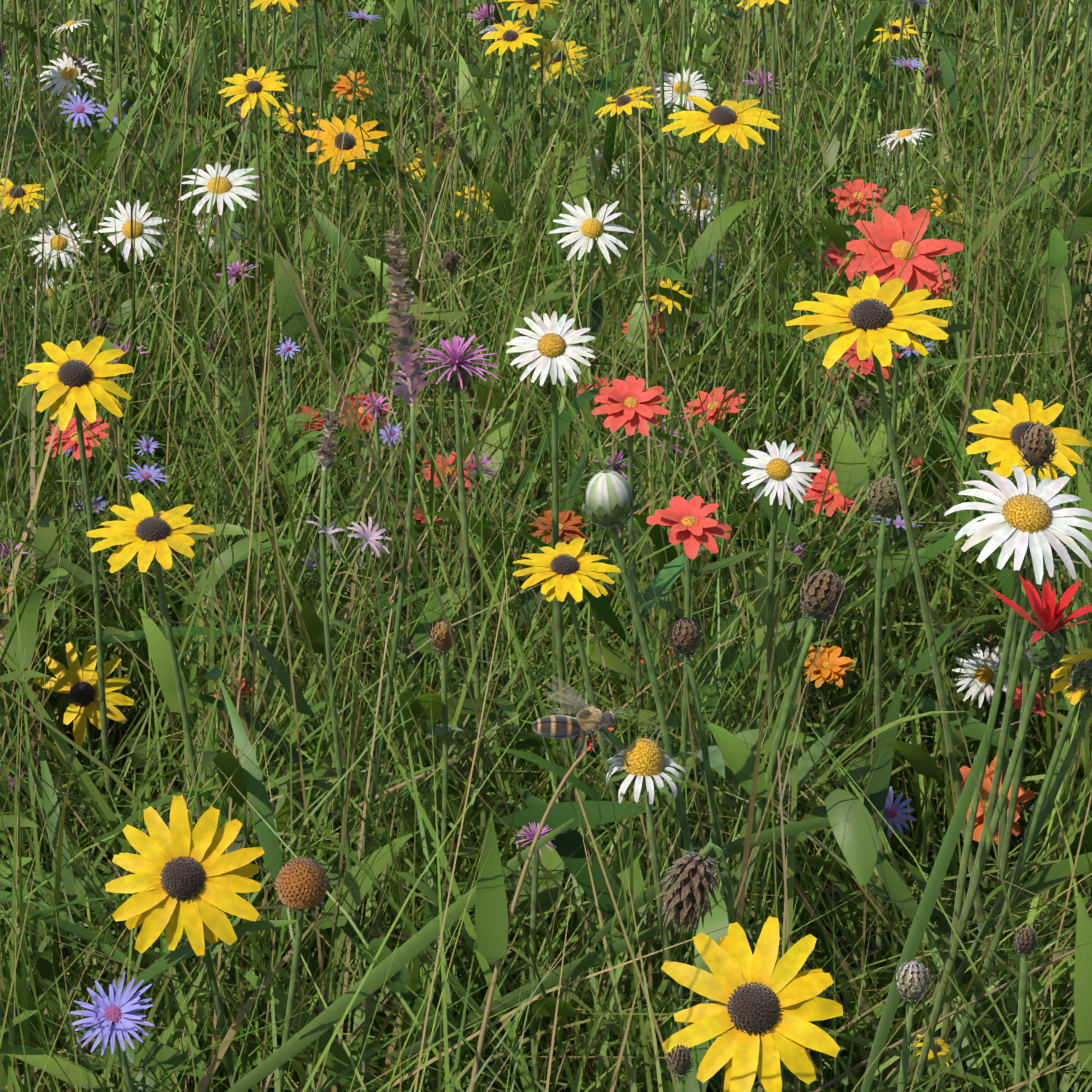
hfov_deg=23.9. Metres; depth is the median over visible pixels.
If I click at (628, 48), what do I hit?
flower
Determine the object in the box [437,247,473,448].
flower
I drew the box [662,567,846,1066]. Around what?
flower seed
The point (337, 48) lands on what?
flower
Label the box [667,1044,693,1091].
flower seed
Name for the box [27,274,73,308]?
daisy
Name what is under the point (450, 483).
flower
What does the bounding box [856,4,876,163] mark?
flower
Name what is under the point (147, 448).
aster flower
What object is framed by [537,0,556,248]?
flower
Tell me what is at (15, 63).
flower
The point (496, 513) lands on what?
flower
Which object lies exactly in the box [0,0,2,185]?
flower
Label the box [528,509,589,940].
orange flower
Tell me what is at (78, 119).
flower
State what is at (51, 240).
daisy
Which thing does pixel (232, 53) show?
flower
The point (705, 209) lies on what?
daisy
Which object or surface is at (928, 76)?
flower
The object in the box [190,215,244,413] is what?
daisy
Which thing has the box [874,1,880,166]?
flower
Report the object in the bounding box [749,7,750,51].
flower
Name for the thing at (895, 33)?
flower
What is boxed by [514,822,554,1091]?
purple knapweed flower
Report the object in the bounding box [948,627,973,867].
flower
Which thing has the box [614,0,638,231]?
flower
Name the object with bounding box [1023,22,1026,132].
flower
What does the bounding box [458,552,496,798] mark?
flower
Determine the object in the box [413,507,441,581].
flower
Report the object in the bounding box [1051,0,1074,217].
flower
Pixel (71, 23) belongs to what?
flower
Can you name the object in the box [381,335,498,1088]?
purple knapweed flower
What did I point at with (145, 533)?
black-eyed susan
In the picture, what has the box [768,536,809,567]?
flower
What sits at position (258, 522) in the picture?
flower
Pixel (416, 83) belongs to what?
flower
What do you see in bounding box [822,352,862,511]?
flower
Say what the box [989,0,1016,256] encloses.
flower
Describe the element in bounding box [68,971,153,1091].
aster flower
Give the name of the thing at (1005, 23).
flower
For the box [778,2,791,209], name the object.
flower
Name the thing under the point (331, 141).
black-eyed susan
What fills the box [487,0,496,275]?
flower
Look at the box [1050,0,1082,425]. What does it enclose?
flower
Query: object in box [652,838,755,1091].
flower seed
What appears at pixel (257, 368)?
flower
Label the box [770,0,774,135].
flower
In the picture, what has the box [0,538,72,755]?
flower
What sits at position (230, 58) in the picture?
flower
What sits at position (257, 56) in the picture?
flower
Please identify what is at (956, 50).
flower
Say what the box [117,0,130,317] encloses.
flower
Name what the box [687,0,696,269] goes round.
flower
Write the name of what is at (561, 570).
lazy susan
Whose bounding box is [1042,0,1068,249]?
flower
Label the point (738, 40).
flower
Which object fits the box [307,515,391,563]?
flower wisp
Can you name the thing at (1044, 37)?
flower
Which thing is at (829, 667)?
orange flower
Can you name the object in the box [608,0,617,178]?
flower
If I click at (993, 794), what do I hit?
stem
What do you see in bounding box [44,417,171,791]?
flower
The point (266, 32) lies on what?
flower
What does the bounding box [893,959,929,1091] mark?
flower seed
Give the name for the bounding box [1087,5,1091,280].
flower
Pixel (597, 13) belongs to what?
flower
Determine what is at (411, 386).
plant spike
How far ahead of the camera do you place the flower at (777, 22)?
3.05 m
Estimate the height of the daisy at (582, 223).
0.713 m
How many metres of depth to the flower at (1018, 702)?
1.87 m
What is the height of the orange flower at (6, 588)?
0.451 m
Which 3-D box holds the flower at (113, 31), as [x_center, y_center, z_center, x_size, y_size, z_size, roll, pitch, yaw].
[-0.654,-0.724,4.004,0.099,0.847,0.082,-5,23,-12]
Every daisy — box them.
[17,217,91,504]
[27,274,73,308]
[37,53,102,238]
[94,200,168,589]
[142,269,175,383]
[178,162,258,535]
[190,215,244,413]
[506,311,594,1081]
[549,197,633,626]
[587,149,629,199]
[601,737,689,1053]
[653,68,712,264]
[673,183,722,321]
[741,440,844,964]
[850,139,922,215]
[936,465,1091,1091]
[942,644,1008,908]
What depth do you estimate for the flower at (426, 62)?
3.69 m
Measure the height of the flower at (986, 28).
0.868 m
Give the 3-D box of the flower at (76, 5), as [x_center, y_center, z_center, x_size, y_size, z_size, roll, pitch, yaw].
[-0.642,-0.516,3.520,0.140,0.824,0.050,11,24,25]
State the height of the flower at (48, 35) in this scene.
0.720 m
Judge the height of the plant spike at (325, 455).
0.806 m
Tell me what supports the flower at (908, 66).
on the meadow ground
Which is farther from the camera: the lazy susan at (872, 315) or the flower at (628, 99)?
the flower at (628, 99)
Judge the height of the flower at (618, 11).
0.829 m
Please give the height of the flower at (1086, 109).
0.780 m
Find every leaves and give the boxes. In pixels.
[0,0,1091,1091]
[0,0,1091,1091]
[124,48,1079,961]
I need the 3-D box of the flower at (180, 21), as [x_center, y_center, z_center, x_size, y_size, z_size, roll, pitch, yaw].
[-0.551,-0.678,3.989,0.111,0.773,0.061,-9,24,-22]
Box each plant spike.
[62,44,130,327]
[232,38,260,464]
[313,408,376,1091]
[323,228,433,1083]
[418,72,479,412]
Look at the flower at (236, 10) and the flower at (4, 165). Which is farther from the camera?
the flower at (236, 10)
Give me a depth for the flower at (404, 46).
3.30 m
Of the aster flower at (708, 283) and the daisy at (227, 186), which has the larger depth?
the aster flower at (708, 283)
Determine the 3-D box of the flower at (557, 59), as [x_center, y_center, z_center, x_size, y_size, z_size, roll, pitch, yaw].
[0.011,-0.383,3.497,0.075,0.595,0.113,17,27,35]
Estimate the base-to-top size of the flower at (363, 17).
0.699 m
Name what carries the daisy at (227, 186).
on the meadow ground
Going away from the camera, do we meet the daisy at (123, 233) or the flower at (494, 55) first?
the daisy at (123, 233)
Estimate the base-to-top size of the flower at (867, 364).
0.652 m
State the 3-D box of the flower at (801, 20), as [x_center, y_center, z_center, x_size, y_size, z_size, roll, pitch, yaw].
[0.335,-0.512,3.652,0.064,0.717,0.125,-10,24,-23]
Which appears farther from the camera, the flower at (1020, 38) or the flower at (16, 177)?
the flower at (1020, 38)
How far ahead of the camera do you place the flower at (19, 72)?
2.99 m
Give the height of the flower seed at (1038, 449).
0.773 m
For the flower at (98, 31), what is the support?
on the meadow ground
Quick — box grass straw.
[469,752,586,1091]
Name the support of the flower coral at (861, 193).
on the meadow ground
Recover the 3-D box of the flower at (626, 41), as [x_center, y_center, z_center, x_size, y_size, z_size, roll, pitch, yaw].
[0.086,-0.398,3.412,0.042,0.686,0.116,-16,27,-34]
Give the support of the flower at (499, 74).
on the meadow ground
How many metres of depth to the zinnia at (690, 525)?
1.42 m
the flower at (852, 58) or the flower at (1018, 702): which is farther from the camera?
the flower at (852, 58)
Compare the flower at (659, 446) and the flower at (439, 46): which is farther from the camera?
the flower at (439, 46)
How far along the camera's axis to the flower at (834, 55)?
3.84 m
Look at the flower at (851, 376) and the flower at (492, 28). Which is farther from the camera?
the flower at (492, 28)
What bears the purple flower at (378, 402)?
on the meadow ground
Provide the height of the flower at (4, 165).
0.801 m
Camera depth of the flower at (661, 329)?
2.40 m
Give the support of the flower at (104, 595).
on the meadow ground
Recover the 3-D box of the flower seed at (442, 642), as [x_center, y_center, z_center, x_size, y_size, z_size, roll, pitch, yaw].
[-0.059,0.351,1.599,0.017,0.655,0.043,-1,22,-2]
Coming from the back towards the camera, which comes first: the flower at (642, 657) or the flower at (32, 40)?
the flower at (32, 40)
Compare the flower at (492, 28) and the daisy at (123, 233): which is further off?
the flower at (492, 28)
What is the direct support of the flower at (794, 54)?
on the meadow ground
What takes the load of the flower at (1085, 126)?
on the meadow ground
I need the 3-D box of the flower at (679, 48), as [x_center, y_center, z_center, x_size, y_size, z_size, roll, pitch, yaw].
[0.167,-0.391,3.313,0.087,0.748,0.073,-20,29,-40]
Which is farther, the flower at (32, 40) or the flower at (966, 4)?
the flower at (966, 4)
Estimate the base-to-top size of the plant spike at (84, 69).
0.692 m
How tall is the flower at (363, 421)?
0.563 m
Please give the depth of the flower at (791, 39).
3.78 m
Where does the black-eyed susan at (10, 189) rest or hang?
on the meadow ground
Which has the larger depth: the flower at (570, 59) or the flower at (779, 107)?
the flower at (570, 59)
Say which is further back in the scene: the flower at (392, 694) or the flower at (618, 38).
the flower at (618, 38)
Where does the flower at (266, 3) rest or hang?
on the meadow ground
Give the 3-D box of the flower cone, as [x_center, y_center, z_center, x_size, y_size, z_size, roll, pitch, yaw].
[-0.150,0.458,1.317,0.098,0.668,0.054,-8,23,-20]
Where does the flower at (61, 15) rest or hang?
on the meadow ground
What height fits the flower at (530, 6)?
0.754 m
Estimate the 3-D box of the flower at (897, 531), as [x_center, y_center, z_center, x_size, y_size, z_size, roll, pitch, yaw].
[0.217,0.255,1.926,0.100,0.587,0.036,-6,23,-14]
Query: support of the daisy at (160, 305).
on the meadow ground
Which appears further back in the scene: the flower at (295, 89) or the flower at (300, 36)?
the flower at (300, 36)
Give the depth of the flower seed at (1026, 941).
1.21 m
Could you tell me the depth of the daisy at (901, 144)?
3.51 m
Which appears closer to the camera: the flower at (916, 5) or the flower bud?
the flower bud
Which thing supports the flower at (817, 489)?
on the meadow ground
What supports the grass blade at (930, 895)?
attached to the fine grass at (855, 927)
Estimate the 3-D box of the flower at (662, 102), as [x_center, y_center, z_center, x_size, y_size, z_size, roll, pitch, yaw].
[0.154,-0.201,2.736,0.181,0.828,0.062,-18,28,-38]
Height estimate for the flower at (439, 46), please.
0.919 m
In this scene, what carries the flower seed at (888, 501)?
on the meadow ground
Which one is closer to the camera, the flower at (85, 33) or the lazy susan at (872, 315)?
the lazy susan at (872, 315)
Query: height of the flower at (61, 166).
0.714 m
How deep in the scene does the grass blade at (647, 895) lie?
1.33 m
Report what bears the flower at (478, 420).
on the meadow ground
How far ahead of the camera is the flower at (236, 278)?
2.47 m
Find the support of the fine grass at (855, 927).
on the meadow ground
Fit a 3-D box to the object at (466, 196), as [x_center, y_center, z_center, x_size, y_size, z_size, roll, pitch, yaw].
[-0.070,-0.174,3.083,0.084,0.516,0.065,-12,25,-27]
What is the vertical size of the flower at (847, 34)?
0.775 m
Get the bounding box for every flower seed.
[429,618,456,1064]
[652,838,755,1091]
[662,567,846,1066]
[666,617,791,1091]
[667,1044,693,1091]
[866,476,900,1090]
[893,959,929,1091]
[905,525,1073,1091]
[935,659,1091,1090]
[986,421,1057,1090]
[1011,925,1038,1091]
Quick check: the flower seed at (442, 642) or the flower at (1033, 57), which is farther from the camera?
the flower at (1033, 57)
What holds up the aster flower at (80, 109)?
on the meadow ground
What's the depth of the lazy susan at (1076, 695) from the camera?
1.33 m
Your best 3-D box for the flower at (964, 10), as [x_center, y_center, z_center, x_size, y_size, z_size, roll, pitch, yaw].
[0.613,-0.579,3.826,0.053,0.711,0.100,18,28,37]
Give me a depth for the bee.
1.24 m
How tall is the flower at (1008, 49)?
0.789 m
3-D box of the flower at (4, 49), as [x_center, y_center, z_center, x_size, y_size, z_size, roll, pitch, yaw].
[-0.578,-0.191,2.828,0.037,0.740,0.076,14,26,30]
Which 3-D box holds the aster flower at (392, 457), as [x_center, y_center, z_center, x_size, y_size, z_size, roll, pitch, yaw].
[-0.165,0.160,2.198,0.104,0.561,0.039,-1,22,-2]
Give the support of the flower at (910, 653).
on the meadow ground
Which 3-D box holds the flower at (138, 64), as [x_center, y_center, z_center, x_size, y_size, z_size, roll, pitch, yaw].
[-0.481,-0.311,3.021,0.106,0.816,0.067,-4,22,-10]
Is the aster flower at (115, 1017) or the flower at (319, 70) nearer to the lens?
the aster flower at (115, 1017)
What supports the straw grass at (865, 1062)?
attached to the fine grass at (855, 927)
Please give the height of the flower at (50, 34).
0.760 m
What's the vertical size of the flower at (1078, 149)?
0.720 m
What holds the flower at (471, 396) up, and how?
on the meadow ground
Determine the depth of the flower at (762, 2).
2.73 m
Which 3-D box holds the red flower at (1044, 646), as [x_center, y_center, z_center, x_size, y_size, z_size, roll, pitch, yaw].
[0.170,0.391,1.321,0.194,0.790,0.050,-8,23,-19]
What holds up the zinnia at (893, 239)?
on the meadow ground
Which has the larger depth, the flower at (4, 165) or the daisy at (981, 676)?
the flower at (4, 165)
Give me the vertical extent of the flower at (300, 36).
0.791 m
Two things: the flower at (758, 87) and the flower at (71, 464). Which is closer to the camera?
the flower at (71, 464)
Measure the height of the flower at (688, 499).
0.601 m
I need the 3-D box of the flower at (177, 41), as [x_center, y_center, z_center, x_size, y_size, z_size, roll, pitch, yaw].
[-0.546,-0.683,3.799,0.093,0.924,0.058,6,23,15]
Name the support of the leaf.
on the fine grass at (855, 927)
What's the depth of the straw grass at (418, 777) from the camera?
1.59 m
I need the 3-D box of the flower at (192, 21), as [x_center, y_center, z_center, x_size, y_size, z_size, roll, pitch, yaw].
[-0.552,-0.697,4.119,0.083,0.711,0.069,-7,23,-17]
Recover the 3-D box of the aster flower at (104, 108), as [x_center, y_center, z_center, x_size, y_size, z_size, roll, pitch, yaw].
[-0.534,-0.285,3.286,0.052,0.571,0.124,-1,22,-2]
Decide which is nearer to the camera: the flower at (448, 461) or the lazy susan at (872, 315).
the lazy susan at (872, 315)
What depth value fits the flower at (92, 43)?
3.25 m
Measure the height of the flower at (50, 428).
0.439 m
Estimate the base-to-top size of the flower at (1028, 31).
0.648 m
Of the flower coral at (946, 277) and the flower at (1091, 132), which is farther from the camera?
the flower at (1091, 132)
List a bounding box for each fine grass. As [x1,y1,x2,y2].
[0,0,1091,1091]
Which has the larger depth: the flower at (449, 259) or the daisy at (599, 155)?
the daisy at (599, 155)
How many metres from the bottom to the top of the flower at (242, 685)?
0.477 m
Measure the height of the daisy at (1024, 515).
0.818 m
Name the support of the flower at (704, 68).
on the meadow ground
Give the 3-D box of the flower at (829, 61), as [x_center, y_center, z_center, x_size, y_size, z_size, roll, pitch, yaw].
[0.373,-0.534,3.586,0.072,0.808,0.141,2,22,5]
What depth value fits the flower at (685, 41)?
3.45 m
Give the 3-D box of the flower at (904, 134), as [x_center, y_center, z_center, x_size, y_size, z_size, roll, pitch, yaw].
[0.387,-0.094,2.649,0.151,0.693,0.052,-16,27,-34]
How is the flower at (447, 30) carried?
on the meadow ground
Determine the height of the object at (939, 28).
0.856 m
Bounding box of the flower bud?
[582,470,765,1091]
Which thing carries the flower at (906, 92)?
on the meadow ground
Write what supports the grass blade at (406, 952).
attached to the fine grass at (855, 927)
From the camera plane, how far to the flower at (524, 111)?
2.93 m
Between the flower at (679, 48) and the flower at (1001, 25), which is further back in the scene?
the flower at (1001, 25)
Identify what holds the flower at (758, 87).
on the meadow ground
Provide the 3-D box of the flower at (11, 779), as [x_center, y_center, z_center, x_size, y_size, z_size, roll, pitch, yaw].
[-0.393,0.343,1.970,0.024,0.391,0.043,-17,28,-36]
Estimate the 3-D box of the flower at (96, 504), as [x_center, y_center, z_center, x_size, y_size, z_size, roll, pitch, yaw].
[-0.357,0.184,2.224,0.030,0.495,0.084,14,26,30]
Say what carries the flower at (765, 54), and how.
on the meadow ground
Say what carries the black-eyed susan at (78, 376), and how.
on the meadow ground
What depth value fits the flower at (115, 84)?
2.84 m
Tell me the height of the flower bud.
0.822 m
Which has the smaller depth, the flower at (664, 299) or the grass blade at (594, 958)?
the grass blade at (594, 958)
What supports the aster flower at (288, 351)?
on the meadow ground
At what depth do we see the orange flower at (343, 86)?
3.19 m
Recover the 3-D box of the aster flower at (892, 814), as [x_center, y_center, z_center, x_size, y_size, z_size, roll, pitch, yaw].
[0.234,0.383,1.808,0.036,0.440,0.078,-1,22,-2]
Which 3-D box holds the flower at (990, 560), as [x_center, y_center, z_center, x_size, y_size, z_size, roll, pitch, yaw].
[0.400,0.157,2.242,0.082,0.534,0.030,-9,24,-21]
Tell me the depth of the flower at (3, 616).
1.86 m
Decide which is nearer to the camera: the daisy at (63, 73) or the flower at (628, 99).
the flower at (628, 99)
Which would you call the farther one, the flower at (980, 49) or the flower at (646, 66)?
the flower at (646, 66)
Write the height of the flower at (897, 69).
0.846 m
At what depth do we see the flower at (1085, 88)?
2.75 m
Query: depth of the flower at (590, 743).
1.78 m
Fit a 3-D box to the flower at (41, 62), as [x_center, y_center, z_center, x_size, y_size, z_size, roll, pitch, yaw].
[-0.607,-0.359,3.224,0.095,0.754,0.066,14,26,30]
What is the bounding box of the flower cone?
[271,856,329,1091]
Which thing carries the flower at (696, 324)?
on the meadow ground
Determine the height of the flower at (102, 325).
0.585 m
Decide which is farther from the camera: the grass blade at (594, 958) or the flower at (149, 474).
the flower at (149, 474)
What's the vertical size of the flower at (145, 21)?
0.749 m
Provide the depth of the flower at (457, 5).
3.62 m
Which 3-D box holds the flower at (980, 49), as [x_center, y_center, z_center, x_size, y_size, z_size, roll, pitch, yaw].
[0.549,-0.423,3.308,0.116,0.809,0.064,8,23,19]
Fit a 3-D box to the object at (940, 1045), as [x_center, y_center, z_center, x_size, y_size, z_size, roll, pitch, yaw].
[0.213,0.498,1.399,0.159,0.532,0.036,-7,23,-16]
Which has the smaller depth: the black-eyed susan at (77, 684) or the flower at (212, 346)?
the black-eyed susan at (77, 684)
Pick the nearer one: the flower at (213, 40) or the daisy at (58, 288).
the daisy at (58, 288)
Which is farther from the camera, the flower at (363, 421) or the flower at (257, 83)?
the flower at (257, 83)
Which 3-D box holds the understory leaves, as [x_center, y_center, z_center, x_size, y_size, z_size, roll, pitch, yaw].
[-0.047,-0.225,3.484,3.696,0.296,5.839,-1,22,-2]
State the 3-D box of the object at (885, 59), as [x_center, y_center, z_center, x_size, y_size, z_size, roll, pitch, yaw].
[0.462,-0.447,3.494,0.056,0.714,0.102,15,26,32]
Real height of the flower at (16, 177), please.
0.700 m
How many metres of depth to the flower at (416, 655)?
1.78 m
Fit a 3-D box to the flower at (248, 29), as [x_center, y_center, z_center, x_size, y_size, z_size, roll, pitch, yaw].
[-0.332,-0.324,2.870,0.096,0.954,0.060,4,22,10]
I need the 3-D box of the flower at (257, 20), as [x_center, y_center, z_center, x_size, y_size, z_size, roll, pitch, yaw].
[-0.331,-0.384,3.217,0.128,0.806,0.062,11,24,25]
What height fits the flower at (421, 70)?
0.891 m
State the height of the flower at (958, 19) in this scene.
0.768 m
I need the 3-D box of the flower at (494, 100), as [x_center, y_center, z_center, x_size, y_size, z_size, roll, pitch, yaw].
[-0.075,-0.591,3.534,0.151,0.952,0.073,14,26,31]
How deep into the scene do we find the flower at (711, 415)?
1.99 m
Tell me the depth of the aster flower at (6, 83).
3.18 m
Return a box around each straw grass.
[0,0,1091,1091]
[334,740,494,820]
[812,949,1074,1091]
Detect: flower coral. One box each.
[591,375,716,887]
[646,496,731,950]
[818,239,863,406]
[829,179,886,400]
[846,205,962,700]
[903,262,956,483]
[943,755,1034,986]
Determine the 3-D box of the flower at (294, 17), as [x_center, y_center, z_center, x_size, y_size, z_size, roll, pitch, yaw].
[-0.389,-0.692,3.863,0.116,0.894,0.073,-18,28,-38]
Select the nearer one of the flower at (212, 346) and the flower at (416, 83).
the flower at (212, 346)
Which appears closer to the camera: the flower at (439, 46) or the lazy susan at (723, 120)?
the lazy susan at (723, 120)
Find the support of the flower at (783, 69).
on the meadow ground
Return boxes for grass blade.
[225,818,573,1091]
[388,914,695,1062]
[588,817,881,946]
[861,694,999,1091]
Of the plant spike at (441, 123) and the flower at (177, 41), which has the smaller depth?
the plant spike at (441, 123)
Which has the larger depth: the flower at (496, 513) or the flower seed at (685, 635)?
the flower at (496, 513)
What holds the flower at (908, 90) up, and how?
on the meadow ground
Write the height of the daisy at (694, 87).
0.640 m
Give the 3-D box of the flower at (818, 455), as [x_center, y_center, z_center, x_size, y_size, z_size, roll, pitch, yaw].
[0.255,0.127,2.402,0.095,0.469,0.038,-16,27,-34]
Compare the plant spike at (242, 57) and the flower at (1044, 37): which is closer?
the plant spike at (242, 57)
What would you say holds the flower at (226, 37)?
on the meadow ground
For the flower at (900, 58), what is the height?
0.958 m
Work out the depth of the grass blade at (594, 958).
1.30 m
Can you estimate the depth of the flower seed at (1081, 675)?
1.33 m
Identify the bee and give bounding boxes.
[532,705,627,759]
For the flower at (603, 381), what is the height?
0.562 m
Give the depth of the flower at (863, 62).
3.69 m
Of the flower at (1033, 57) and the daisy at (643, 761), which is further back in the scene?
the flower at (1033, 57)
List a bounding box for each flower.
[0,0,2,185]
[0,39,16,351]
[0,43,22,293]
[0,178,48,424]
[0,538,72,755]
[0,573,23,691]
[0,614,10,618]
[2,133,10,244]
[3,65,23,180]
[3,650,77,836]
[7,773,33,867]
[13,0,18,154]
[14,0,34,261]
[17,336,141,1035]
[26,0,43,176]
[32,1,52,99]
[33,0,53,215]
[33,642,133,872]
[43,0,57,195]
[43,418,79,536]
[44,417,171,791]
[53,19,105,252]
[58,1,62,136]
[58,92,100,293]
[60,0,95,169]
[62,445,123,733]
[64,0,67,118]
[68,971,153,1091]
[70,0,77,223]
[74,2,79,188]
[74,495,121,691]
[83,0,87,159]
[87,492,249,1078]
[88,314,115,599]
[89,0,100,267]
[92,0,104,74]
[96,100,135,199]
[100,585,117,744]
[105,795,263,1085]
[109,338,148,556]
[110,0,114,172]
[111,0,127,335]
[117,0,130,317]
[125,463,168,798]
[134,0,151,328]
[135,435,217,649]
[142,0,151,74]
[176,0,179,145]
[178,0,191,127]
[189,0,193,84]
[205,331,264,559]
[207,0,223,118]
[214,677,251,714]
[216,259,270,516]
[218,66,287,555]
[221,0,255,294]
[223,0,232,111]
[229,0,231,249]
[229,0,233,76]
[233,0,237,154]
[241,356,273,563]
[246,0,253,317]
[250,0,298,231]
[252,0,266,166]
[255,6,284,228]
[256,517,264,623]
[262,6,288,219]
[274,336,305,728]
[291,0,318,249]
[293,6,304,167]
[296,405,324,543]
[298,0,303,77]
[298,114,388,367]
[301,548,343,746]
[313,0,366,322]
[331,70,419,256]
[336,0,339,185]
[337,392,388,716]
[342,10,382,296]
[380,421,406,737]
[390,692,410,849]
[402,0,406,230]
[402,635,460,841]
[413,4,425,208]
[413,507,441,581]
[414,0,494,349]
[422,0,428,205]
[422,451,473,595]
[436,0,484,137]
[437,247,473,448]
[444,0,453,162]
[445,472,468,657]
[448,0,463,210]
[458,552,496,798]
[464,0,488,308]
[465,451,498,697]
[468,390,476,407]
[471,415,487,445]
[478,20,524,282]
[481,19,541,310]
[484,503,511,536]
[485,0,519,185]
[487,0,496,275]
[491,0,501,253]
[493,0,503,156]
[498,0,558,319]
[513,16,532,292]
[522,10,527,125]
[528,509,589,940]
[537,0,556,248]
[563,0,573,192]
[574,376,612,531]
[579,725,613,753]
[580,0,594,141]
[595,0,638,186]
[595,86,654,294]
[602,0,627,152]
[607,0,635,262]
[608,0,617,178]
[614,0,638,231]
[622,310,671,491]
[624,0,656,194]
[630,642,672,688]
[638,0,652,218]
[650,426,692,779]
[652,491,699,811]
[653,0,685,301]
[655,0,670,359]
[681,0,690,139]
[682,310,701,494]
[682,386,744,714]
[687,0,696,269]
[697,0,708,172]
[699,253,722,428]
[727,0,737,176]
[733,3,787,272]
[737,0,740,103]
[737,0,788,398]
[741,66,780,389]
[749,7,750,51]
[760,7,807,374]
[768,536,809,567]
[769,570,803,755]
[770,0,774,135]
[775,0,780,95]
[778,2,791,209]
[780,0,803,213]
[780,4,785,145]
[781,3,794,214]
[784,0,806,279]
[790,447,827,466]
[792,1,812,159]
[801,467,865,707]
[804,644,855,895]
[810,341,901,761]
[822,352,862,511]
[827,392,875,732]
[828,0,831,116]
[832,0,835,63]
[832,0,856,293]
[832,515,920,911]
[834,0,847,178]
[834,0,873,291]
[837,506,903,988]
[841,0,875,176]
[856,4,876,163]
[873,18,918,213]
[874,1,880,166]
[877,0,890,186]
[877,787,916,963]
[879,127,931,458]
[880,0,905,286]
[887,647,919,936]
[888,4,902,160]
[892,56,923,217]
[892,339,934,684]
[893,0,930,181]
[902,12,913,128]
[905,457,943,693]
[907,0,912,125]
[909,62,944,212]
[912,574,1091,1091]
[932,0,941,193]
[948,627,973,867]
[953,421,975,650]
[955,0,971,194]
[957,0,958,40]
[959,1,967,51]
[963,0,968,147]
[969,0,1015,298]
[977,0,981,317]
[982,0,1001,145]
[982,1,988,94]
[984,451,991,642]
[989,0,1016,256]
[999,17,1023,203]
[1002,0,1006,133]
[1005,683,1052,944]
[1008,0,1051,252]
[1018,0,1059,88]
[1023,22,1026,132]
[1027,0,1044,265]
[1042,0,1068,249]
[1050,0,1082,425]
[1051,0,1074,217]
[1059,18,1090,159]
[1069,70,1091,212]
[1069,84,1090,221]
[1075,12,1091,397]
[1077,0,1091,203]
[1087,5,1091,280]
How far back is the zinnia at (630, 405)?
1.58 m
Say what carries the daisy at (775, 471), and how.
on the meadow ground
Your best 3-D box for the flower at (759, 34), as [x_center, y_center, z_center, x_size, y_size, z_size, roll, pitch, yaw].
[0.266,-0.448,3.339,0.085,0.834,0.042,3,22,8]
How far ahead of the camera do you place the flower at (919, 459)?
2.22 m
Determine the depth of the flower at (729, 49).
3.86 m
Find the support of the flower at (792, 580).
on the meadow ground
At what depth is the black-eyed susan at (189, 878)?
1.21 m
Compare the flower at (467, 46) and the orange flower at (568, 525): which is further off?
the flower at (467, 46)
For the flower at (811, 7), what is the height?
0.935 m
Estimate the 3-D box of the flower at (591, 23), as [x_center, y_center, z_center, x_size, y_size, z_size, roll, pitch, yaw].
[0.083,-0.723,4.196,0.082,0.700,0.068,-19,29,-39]
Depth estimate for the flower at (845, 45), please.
3.84 m
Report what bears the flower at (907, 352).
on the meadow ground

